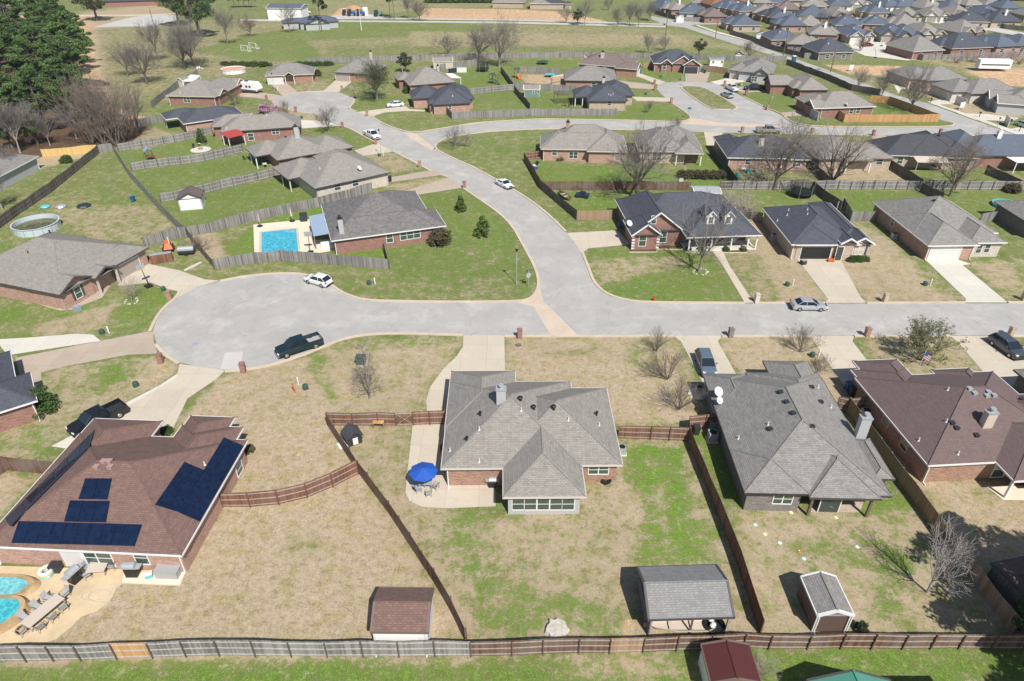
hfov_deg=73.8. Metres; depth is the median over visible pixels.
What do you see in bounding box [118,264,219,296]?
driveway
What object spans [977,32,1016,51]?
brick house
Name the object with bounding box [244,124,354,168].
brick house
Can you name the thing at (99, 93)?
bare tree
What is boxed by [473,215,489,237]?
evergreen tree
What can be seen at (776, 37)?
brick house
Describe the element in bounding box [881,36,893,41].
garage door
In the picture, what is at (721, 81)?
driveway
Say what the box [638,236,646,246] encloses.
window
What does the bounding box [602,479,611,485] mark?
kettle grill
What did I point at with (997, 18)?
brick house
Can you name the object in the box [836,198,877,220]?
wood fence
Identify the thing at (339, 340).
kerb
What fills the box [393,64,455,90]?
brick house
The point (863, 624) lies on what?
shrub
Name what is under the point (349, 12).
tractor
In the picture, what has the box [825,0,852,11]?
brick house
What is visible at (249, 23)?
bare tree
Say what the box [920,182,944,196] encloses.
wood fence
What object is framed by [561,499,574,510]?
window
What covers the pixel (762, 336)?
kerb
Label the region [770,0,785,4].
brick house
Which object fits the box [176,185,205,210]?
garden shed
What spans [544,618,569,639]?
boulder
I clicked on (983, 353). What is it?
driveway
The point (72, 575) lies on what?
barbecue grill
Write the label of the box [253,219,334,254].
pool deck
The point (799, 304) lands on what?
parked car
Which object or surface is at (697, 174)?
shrub
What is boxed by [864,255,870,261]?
shrub
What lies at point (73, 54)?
pine tree
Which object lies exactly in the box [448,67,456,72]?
storage box
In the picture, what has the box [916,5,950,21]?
brick house
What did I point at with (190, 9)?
evergreen tree
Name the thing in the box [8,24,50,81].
pine tree
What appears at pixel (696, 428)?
wheeled bin
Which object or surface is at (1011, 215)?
brick house
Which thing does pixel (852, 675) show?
garden shed
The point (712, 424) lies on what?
condenser unit
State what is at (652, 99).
driveway
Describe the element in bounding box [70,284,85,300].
window
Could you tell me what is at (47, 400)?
shrub
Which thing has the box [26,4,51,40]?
pine tree
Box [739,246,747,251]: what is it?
shrub
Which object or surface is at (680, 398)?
bare shrub
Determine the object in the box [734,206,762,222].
wood fence
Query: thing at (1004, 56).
bare shrub
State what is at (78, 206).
pool toy line
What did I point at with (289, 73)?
brick house
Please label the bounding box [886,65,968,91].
brick house
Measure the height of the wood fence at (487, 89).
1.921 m
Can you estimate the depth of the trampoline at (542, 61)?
236.13 m
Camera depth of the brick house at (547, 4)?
351.67 m
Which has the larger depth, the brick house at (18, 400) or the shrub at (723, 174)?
the shrub at (723, 174)
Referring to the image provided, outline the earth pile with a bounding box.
[346,5,361,9]
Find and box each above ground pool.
[10,214,61,237]
[221,66,245,74]
[991,199,1013,206]
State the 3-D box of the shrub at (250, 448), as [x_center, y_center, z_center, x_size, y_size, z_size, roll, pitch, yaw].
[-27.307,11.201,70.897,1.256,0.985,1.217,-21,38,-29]
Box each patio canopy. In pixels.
[182,74,200,84]
[221,129,245,145]
[309,213,328,248]
[446,73,460,78]
[554,90,573,104]
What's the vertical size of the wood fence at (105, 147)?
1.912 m
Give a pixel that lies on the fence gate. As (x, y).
(400, 417)
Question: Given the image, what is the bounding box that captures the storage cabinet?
[299,212,307,221]
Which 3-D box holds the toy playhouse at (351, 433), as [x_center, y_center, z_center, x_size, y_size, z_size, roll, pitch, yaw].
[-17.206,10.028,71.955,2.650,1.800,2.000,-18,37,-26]
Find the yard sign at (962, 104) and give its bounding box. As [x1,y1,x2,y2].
[959,102,965,108]
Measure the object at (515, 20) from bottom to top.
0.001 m
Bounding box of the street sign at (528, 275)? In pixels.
[526,269,530,286]
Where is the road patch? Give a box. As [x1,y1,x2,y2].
[220,352,242,368]
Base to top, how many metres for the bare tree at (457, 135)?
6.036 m
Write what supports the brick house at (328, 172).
on the ground at (324, 566)
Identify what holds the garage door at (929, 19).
in the brick house at (933, 13)
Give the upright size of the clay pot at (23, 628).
0.580 m
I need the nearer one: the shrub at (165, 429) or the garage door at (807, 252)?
the shrub at (165, 429)
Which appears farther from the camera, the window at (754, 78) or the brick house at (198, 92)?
the window at (754, 78)
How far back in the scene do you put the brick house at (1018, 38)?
252.73 m
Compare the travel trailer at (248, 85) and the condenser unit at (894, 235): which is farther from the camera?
the travel trailer at (248, 85)
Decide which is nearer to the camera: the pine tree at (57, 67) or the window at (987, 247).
the window at (987, 247)
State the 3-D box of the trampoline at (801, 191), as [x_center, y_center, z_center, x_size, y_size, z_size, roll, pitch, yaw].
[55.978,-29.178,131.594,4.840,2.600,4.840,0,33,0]
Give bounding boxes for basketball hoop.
[135,263,152,288]
[304,231,313,251]
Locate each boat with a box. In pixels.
[559,190,570,199]
[643,620,715,631]
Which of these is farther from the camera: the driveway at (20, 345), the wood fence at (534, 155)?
the wood fence at (534, 155)
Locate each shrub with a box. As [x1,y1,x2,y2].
[28,384,58,419]
[58,154,72,162]
[159,424,173,435]
[177,233,214,252]
[193,57,206,66]
[225,61,236,65]
[225,90,242,105]
[235,61,248,65]
[244,443,255,453]
[245,61,258,66]
[257,61,272,66]
[257,102,270,112]
[270,103,278,110]
[277,100,292,112]
[301,61,312,65]
[310,61,322,65]
[315,69,321,75]
[320,61,333,65]
[402,87,408,92]
[427,228,452,245]
[642,344,686,379]
[643,325,673,350]
[655,371,707,411]
[677,169,688,178]
[684,169,695,177]
[691,169,702,178]
[700,169,711,178]
[709,169,719,178]
[716,169,726,178]
[721,187,758,213]
[722,245,729,251]
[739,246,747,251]
[755,645,781,680]
[784,323,825,351]
[810,353,833,373]
[816,11,830,22]
[845,255,855,262]
[852,36,869,50]
[854,620,869,632]
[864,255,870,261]
[947,53,966,62]
[963,51,979,61]
[975,53,987,59]
[985,50,1002,57]
[991,54,1011,58]
[1004,182,1023,192]
[1005,51,1021,59]
[1010,54,1023,63]
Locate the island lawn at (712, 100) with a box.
[682,86,735,109]
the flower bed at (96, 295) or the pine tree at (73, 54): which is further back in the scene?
the pine tree at (73, 54)
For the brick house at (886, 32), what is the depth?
272.56 m
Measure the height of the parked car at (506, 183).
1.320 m
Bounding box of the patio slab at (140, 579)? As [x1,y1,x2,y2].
[122,572,183,584]
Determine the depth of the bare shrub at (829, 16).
310.24 m
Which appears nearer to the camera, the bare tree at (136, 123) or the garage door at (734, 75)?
the bare tree at (136, 123)
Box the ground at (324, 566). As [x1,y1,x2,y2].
[0,0,1023,680]
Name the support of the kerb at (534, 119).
on the ground at (324, 566)
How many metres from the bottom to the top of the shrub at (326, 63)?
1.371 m
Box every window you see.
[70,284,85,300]
[79,553,116,566]
[133,555,151,564]
[183,97,190,102]
[235,458,243,477]
[247,133,254,140]
[271,129,279,134]
[334,184,340,190]
[352,180,358,186]
[386,234,393,242]
[400,232,407,240]
[406,231,413,239]
[413,230,420,238]
[512,499,524,510]
[524,499,536,510]
[536,499,549,510]
[549,499,562,510]
[552,150,556,155]
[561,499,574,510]
[569,152,577,158]
[587,467,609,474]
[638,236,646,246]
[651,215,656,223]
[659,231,667,242]
[751,76,757,81]
[771,496,793,504]
[792,160,801,166]
[852,245,868,254]
[875,159,883,164]
[881,414,889,428]
[890,218,894,227]
[896,157,903,163]
[899,437,908,453]
[974,244,983,253]
[982,244,991,252]
[989,465,1003,477]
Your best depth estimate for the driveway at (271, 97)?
198.99 m
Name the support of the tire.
on the ground at (324, 566)
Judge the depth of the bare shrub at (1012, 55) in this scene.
240.59 m
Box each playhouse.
[337,423,363,449]
[523,84,539,96]
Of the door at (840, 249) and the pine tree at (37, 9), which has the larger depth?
the pine tree at (37, 9)
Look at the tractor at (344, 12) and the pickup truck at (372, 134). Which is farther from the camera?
the tractor at (344, 12)
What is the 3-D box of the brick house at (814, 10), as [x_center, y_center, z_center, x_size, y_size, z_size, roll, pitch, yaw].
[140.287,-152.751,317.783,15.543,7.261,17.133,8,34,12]
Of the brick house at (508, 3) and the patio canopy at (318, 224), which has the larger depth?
the brick house at (508, 3)
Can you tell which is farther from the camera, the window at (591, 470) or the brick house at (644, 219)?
the brick house at (644, 219)
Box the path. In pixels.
[79,13,174,15]
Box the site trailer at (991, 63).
[975,58,1012,68]
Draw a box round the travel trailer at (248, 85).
[240,80,262,92]
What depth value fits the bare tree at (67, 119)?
160.16 m
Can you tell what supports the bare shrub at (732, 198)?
on the ground at (324, 566)
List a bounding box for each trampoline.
[476,63,488,71]
[537,60,548,63]
[789,181,815,195]
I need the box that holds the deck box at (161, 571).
[153,564,181,579]
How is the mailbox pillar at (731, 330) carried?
on the ground at (324, 566)
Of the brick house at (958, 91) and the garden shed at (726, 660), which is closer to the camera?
the garden shed at (726, 660)
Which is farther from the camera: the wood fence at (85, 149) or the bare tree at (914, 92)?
the bare tree at (914, 92)
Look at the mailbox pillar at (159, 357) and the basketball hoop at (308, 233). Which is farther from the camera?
the basketball hoop at (308, 233)
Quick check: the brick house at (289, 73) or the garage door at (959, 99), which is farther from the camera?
the brick house at (289, 73)
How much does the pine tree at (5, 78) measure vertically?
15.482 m
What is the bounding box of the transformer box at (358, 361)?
[354,354,367,366]
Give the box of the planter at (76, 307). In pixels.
[72,304,81,311]
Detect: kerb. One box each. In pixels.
[148,289,181,331]
[154,344,180,364]
[220,188,539,302]
[225,332,462,372]
[340,125,377,142]
[349,96,355,111]
[371,103,691,131]
[392,151,431,171]
[434,128,634,231]
[504,335,673,336]
[581,252,744,303]
[681,86,737,109]
[722,335,811,336]
[743,96,780,112]
[755,302,825,303]
[784,116,954,126]
[853,335,950,336]
[867,301,965,303]
[1007,301,1023,302]
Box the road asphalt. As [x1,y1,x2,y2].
[153,16,1023,369]
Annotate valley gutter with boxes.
[403,132,434,150]
[517,287,576,334]
[683,118,786,126]
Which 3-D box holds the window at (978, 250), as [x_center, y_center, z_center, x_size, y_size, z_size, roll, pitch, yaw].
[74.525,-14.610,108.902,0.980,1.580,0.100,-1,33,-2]
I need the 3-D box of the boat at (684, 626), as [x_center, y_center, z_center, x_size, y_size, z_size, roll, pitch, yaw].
[13.203,22.372,53.848,5.638,0.580,1.500,0,33,0]
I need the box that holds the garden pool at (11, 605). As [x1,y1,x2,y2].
[0,594,31,634]
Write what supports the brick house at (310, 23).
on the ground at (324, 566)
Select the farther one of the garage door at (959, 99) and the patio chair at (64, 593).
the garage door at (959, 99)
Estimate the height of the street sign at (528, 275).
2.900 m
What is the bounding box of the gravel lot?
[96,15,178,26]
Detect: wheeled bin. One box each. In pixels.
[129,196,135,201]
[692,423,700,434]
[844,381,853,390]
[848,386,856,395]
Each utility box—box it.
[99,326,109,334]
[132,381,138,387]
[302,383,308,389]
[785,279,794,286]
[809,349,820,357]
[922,279,932,285]
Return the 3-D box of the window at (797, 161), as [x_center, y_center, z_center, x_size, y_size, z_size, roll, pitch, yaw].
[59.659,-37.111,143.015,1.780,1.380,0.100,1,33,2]
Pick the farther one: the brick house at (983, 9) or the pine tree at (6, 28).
the brick house at (983, 9)
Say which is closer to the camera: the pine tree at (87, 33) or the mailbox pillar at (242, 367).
the mailbox pillar at (242, 367)
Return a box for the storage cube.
[46,560,63,573]
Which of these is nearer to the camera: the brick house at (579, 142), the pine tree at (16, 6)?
the brick house at (579, 142)
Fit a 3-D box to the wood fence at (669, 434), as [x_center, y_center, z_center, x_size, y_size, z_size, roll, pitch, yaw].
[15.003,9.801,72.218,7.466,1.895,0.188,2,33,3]
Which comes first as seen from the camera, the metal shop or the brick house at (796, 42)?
the brick house at (796, 42)
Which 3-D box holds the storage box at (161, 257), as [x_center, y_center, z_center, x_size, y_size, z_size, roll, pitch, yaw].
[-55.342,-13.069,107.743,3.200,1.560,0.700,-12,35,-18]
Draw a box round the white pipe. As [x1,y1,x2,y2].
[184,261,201,270]
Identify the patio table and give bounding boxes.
[20,593,64,631]
[85,562,107,576]
[418,479,431,488]
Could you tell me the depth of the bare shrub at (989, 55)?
240.03 m
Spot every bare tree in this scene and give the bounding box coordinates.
[0,96,33,152]
[0,100,38,142]
[0,144,19,159]
[0,166,6,209]
[24,108,64,145]
[37,65,118,143]
[54,81,123,143]
[54,104,79,138]
[60,71,123,133]
[61,69,141,145]
[89,79,154,140]
[103,73,152,133]
[104,41,142,76]
[113,271,142,300]
[117,37,166,83]
[131,18,163,59]
[154,15,209,68]
[160,9,210,66]
[209,5,240,44]
[234,15,257,35]
[275,4,298,32]
[313,101,338,131]
[348,343,389,398]
[353,56,393,100]
[397,0,413,13]
[408,0,430,20]
[427,30,463,53]
[438,121,473,146]
[463,20,494,62]
[482,8,523,66]
[557,4,577,22]
[575,0,594,24]
[603,0,612,8]
[604,110,686,193]
[608,7,631,25]
[620,1,640,25]
[632,1,646,26]
[642,0,657,20]
[642,33,658,52]
[643,100,652,110]
[657,31,672,50]
[659,184,753,271]
[670,115,681,125]
[739,113,835,190]
[740,39,765,55]
[798,115,887,179]
[850,65,872,85]
[872,65,900,95]
[898,314,969,366]
[899,62,937,111]
[916,513,977,597]
[927,126,997,196]
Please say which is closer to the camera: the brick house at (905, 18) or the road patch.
the road patch
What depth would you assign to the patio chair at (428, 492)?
65.45 m
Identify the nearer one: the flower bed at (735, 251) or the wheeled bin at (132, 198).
the flower bed at (735, 251)
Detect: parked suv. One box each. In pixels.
[694,348,717,376]
[987,331,1023,359]
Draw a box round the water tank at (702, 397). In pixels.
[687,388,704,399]
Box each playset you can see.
[143,147,161,159]
[489,72,501,83]
[514,67,527,78]
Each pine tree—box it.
[0,0,30,28]
[0,3,17,23]
[0,14,19,74]
[0,22,18,52]
[0,38,37,82]
[0,71,34,122]
[1,14,18,46]
[2,65,56,134]
[3,35,54,77]
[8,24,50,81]
[11,63,47,105]
[18,20,54,54]
[19,16,50,36]
[20,0,43,18]
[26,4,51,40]
[32,0,60,12]
[33,14,94,91]
[39,0,64,20]
[39,57,90,118]
[43,10,88,71]
[45,34,90,104]
[56,6,84,27]
[66,15,91,64]
[312,0,327,30]
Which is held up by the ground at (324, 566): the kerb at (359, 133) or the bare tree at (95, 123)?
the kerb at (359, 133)
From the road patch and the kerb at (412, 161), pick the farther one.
the kerb at (412, 161)
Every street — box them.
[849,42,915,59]
[984,28,1023,34]
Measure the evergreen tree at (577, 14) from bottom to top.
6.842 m
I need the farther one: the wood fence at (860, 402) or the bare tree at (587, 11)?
the bare tree at (587, 11)
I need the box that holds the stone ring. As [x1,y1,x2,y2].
[692,268,708,275]
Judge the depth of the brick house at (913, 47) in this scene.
244.74 m
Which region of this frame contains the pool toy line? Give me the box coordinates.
[40,203,90,208]
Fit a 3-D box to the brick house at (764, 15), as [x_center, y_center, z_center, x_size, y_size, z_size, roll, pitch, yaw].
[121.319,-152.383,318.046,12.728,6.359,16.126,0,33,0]
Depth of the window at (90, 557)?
58.10 m
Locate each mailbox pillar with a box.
[155,352,163,363]
[164,290,171,300]
[238,361,246,373]
[517,327,522,338]
[727,327,734,337]
[754,292,760,302]
[863,326,872,337]
[881,292,889,301]
[1007,325,1017,335]
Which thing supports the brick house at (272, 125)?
on the ground at (324, 566)
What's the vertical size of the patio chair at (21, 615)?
1.000 m
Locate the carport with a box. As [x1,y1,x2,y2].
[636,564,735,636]
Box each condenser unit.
[619,444,626,455]
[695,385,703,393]
[705,429,718,443]
[708,421,716,428]
[770,233,775,239]
[861,407,872,414]
[890,232,897,238]
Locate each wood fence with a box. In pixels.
[0,144,99,227]
[0,456,52,474]
[0,640,471,662]
[40,145,95,156]
[97,143,113,152]
[111,144,186,228]
[116,126,212,151]
[129,144,243,170]
[134,115,163,127]
[141,227,186,245]
[150,70,197,107]
[158,168,279,202]
[185,182,371,235]
[185,229,214,269]
[212,250,388,268]
[218,460,358,507]
[307,52,786,62]
[325,412,396,425]
[325,412,466,640]
[383,240,389,268]
[412,410,445,425]
[440,59,476,69]
[446,107,616,118]
[470,84,513,93]
[471,633,1023,656]
[501,67,513,83]
[514,82,575,91]
[514,86,529,108]
[518,66,559,73]
[524,153,540,186]
[527,151,541,159]
[540,181,576,219]
[542,180,690,190]
[576,210,611,219]
[618,426,689,441]
[643,62,651,67]
[654,10,676,18]
[684,17,701,20]
[688,414,716,428]
[688,427,764,633]
[703,65,726,73]
[710,146,737,185]
[720,180,1023,189]
[727,56,768,71]
[729,30,804,57]
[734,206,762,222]
[786,59,880,95]
[804,53,853,57]
[807,157,832,181]
[813,182,842,210]
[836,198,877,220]
[837,95,939,121]
[837,396,867,410]
[847,397,1023,633]
[889,160,923,180]
[918,51,1023,59]
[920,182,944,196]
[980,211,999,221]
[984,165,1021,180]
[1000,23,1023,30]
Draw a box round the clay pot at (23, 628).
[15,624,26,634]
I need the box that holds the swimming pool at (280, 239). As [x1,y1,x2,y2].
[259,228,299,251]
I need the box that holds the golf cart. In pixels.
[575,188,589,198]
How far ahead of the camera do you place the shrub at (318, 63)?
233.77 m
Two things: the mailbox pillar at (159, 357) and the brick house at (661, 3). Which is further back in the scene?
the brick house at (661, 3)
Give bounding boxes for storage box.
[149,251,173,264]
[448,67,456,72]
[457,67,466,71]
[799,259,806,264]
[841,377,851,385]
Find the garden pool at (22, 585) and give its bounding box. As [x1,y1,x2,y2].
[0,573,40,597]
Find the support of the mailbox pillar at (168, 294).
on the ground at (324, 566)
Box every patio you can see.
[0,566,182,644]
[190,146,210,152]
[811,500,863,511]
[987,486,1023,499]
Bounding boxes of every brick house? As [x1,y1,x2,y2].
[0,153,39,190]
[0,230,148,310]
[0,350,40,432]
[0,415,248,576]
[103,0,183,6]
[160,105,241,131]
[165,76,243,105]
[211,111,300,142]
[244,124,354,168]
[265,63,315,84]
[272,148,390,198]
[281,15,338,30]
[321,190,446,254]
[333,50,387,82]
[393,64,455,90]
[401,67,474,114]
[440,370,622,513]
[492,0,525,7]
[529,0,571,9]
[540,119,627,162]
[564,65,616,88]
[572,75,634,110]
[577,50,641,77]
[614,190,761,251]
[632,125,703,165]
[649,0,671,11]
[650,49,701,73]
[662,0,684,14]
[679,2,705,18]
[692,0,701,4]
[695,7,727,22]
[700,0,721,7]
[702,360,895,516]
[710,0,736,13]
[713,134,810,171]
[720,13,761,31]
[727,0,755,16]
[728,58,776,83]
[734,0,753,4]
[750,0,772,6]
[751,3,772,18]
[756,6,780,22]
[760,28,794,46]
[761,201,875,259]
[763,73,829,97]
[769,6,797,23]
[769,15,806,31]
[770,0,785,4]
[772,0,799,14]
[785,33,817,51]
[789,0,804,6]
[794,4,829,22]
[795,91,876,120]
[797,14,821,31]
[797,135,894,172]
[799,0,828,8]
[801,37,854,60]
[805,21,840,40]
[824,5,857,19]
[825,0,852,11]
[828,14,863,27]
[836,24,875,43]
[847,0,871,9]
[850,358,1023,497]
[854,1,890,18]
[858,14,889,30]
[866,130,978,170]
[871,0,896,11]
[871,196,1007,260]
[873,23,897,41]
[885,13,917,24]
[885,34,945,59]
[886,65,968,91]
[890,6,923,21]
[893,23,925,39]
[894,0,915,9]
[908,21,947,39]
[911,0,938,10]
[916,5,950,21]
[929,78,1015,106]
[930,32,993,53]
[933,19,986,35]
[934,128,1023,173]
[938,0,965,8]
[940,4,968,14]
[947,10,989,28]
[952,0,982,8]
[967,5,998,13]
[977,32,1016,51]
[978,0,996,4]
[981,9,1023,27]
[984,88,1023,126]
[988,0,1021,10]
[994,200,1023,236]
[1004,33,1023,50]
[1008,8,1023,20]
[1012,369,1023,393]
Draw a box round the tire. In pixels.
[704,619,725,634]
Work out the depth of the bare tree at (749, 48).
241.56 m
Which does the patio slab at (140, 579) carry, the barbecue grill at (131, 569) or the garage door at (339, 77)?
the barbecue grill at (131, 569)
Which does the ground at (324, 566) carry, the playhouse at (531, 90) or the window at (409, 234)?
the playhouse at (531, 90)
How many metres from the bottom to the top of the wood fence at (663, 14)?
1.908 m
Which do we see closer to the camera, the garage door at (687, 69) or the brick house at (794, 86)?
the brick house at (794, 86)
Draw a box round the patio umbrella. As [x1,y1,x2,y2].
[409,462,437,486]
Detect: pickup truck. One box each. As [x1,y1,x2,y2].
[65,398,128,437]
[273,331,323,358]
[363,129,380,139]
[725,83,739,91]
[743,83,765,90]
[755,124,781,133]
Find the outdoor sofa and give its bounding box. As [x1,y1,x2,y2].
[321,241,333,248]
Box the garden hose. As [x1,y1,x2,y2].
[81,588,129,602]
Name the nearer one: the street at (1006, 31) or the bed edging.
the bed edging
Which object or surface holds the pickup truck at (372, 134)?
on the road asphalt
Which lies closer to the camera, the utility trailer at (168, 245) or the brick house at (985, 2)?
the utility trailer at (168, 245)
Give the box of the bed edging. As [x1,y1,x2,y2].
[629,248,708,252]
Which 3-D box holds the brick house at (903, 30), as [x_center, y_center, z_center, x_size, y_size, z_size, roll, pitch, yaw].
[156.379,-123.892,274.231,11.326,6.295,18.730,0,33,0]
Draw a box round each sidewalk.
[696,25,781,52]
[929,101,1008,129]
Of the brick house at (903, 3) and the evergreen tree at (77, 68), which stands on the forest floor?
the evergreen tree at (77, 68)
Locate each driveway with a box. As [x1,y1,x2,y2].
[0,334,99,353]
[15,331,156,387]
[53,375,176,447]
[114,364,224,430]
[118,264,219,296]
[238,92,281,100]
[272,84,296,95]
[301,120,338,127]
[323,80,350,91]
[354,143,391,155]
[357,106,424,115]
[391,169,440,181]
[406,178,461,194]
[406,335,504,507]
[567,230,628,251]
[618,80,653,88]
[632,97,669,101]
[638,74,664,84]
[675,336,735,386]
[685,72,709,81]
[704,132,721,144]
[712,78,744,84]
[739,87,765,92]
[781,111,804,116]
[797,259,865,302]
[812,336,865,391]
[894,84,908,92]
[927,259,1006,301]
[931,99,954,104]
[951,336,1023,386]
[959,113,1017,120]
[1005,127,1023,133]
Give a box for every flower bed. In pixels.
[40,285,109,310]
[629,245,702,251]
[723,250,746,251]
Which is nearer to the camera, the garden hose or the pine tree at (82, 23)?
the garden hose
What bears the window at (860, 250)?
in the brick house at (818, 230)
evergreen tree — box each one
[0,83,39,121]
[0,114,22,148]
[14,77,56,128]
[17,114,46,144]
[36,80,77,125]
[39,64,82,112]
[71,0,105,20]
[153,0,182,25]
[168,0,214,36]
[195,128,206,142]
[395,52,411,71]
[454,195,467,211]
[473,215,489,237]
[572,9,584,24]
[693,38,707,53]
[1011,594,1023,630]
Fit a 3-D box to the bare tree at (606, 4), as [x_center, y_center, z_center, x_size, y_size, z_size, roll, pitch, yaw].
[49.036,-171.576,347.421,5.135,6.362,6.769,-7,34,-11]
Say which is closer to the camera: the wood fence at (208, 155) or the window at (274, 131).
the wood fence at (208, 155)
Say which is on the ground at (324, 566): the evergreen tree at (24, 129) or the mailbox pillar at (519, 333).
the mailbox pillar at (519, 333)
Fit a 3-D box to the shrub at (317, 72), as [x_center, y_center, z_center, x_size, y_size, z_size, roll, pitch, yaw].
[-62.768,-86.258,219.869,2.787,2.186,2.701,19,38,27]
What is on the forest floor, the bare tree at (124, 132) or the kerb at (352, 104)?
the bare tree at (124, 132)
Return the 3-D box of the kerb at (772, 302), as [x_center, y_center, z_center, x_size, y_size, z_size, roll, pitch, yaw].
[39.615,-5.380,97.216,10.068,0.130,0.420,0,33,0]
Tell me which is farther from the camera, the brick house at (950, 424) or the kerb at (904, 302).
the kerb at (904, 302)
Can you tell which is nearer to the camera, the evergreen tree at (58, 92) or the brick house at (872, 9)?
the evergreen tree at (58, 92)
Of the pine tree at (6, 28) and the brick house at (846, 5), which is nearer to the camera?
the pine tree at (6, 28)
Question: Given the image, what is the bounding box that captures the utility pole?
[830,47,838,71]
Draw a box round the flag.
[916,350,930,372]
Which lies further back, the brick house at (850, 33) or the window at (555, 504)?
the brick house at (850, 33)
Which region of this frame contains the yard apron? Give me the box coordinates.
[331,14,386,18]
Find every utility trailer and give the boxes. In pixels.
[162,237,174,251]
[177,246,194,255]
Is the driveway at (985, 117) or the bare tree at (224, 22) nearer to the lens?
the driveway at (985, 117)
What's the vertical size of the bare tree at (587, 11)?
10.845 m
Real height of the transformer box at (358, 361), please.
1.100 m
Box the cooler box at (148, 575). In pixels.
[144,570,152,579]
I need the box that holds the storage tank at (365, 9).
[362,7,368,15]
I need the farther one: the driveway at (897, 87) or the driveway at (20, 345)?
the driveway at (897, 87)
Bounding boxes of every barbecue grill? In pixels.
[60,562,83,584]
[118,561,141,577]
[486,477,498,487]
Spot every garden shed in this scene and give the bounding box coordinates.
[176,76,189,86]
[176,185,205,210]
[370,587,434,657]
[432,57,452,68]
[675,14,683,21]
[690,186,721,194]
[698,639,761,680]
[707,57,724,66]
[735,49,743,60]
[755,31,763,39]
[797,571,854,634]
[805,669,890,680]
[987,556,1023,613]
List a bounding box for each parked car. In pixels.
[303,272,332,287]
[386,100,403,107]
[495,177,513,188]
[720,91,733,97]
[789,297,827,311]
[1014,120,1023,126]
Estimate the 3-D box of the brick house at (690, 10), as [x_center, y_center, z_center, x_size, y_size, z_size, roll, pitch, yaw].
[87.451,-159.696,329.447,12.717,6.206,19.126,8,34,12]
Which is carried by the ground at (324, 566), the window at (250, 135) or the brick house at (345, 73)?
the brick house at (345, 73)
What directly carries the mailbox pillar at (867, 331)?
on the ground at (324, 566)
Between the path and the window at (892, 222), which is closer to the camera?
the window at (892, 222)
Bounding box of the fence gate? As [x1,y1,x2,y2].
[395,412,412,424]
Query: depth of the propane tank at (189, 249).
109.77 m
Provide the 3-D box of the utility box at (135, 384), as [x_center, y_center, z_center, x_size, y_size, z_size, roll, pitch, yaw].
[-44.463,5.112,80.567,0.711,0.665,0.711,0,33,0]
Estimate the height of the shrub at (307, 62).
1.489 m
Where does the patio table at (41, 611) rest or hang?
on the solar patio at (79, 607)
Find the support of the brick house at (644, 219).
on the ground at (324, 566)
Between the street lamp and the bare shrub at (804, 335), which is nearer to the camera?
the bare shrub at (804, 335)
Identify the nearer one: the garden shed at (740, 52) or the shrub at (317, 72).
the shrub at (317, 72)
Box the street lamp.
[515,249,518,284]
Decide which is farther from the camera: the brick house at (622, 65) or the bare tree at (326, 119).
the brick house at (622, 65)
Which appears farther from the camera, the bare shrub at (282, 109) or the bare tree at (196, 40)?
the bare tree at (196, 40)
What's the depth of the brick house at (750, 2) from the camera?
351.67 m
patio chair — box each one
[15,609,28,620]
[16,625,28,638]
[28,598,41,610]
[32,621,45,633]
[39,590,52,600]
[45,611,58,623]
[56,601,68,614]
[58,584,70,600]
[78,569,91,580]
[81,560,89,570]
[106,561,114,570]
[413,484,421,492]
[425,489,431,497]
[431,481,439,487]
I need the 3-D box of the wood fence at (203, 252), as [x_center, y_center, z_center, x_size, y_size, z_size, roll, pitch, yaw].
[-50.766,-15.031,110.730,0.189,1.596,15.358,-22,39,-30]
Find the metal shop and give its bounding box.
[265,3,308,19]
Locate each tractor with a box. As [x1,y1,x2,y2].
[342,8,346,15]
[347,9,355,15]
[356,9,364,15]
[373,9,381,16]
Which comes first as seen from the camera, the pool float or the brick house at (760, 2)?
the pool float
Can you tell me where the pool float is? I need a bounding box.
[37,564,53,578]
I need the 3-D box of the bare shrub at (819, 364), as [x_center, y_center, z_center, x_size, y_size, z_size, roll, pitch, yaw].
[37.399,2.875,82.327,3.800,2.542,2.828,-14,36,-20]
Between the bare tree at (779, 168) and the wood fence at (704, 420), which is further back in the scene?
the bare tree at (779, 168)
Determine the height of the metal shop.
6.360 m
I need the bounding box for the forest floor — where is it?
[0,21,147,158]
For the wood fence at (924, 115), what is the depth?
175.34 m
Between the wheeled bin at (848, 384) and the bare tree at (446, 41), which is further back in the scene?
the bare tree at (446, 41)
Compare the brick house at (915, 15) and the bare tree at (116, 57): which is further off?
the brick house at (915, 15)
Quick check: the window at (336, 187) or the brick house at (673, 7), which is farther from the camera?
the brick house at (673, 7)
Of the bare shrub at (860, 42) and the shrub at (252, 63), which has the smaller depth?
the shrub at (252, 63)
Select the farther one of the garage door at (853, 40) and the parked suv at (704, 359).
the garage door at (853, 40)
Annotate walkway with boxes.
[713,251,752,302]
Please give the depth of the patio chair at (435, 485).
66.30 m
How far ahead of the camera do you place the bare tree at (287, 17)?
287.03 m
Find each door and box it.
[59,552,87,565]
[114,255,140,281]
[267,77,283,84]
[335,74,349,81]
[353,437,357,444]
[684,66,697,73]
[730,71,738,78]
[799,246,832,258]
[810,108,818,120]
[817,500,842,511]
[834,246,844,259]
[850,38,860,43]
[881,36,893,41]
[926,17,936,21]
[927,246,962,259]
[954,95,967,106]
[1004,114,1010,126]
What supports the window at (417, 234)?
in the brick house at (374, 220)
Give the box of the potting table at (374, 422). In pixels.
[372,417,384,428]

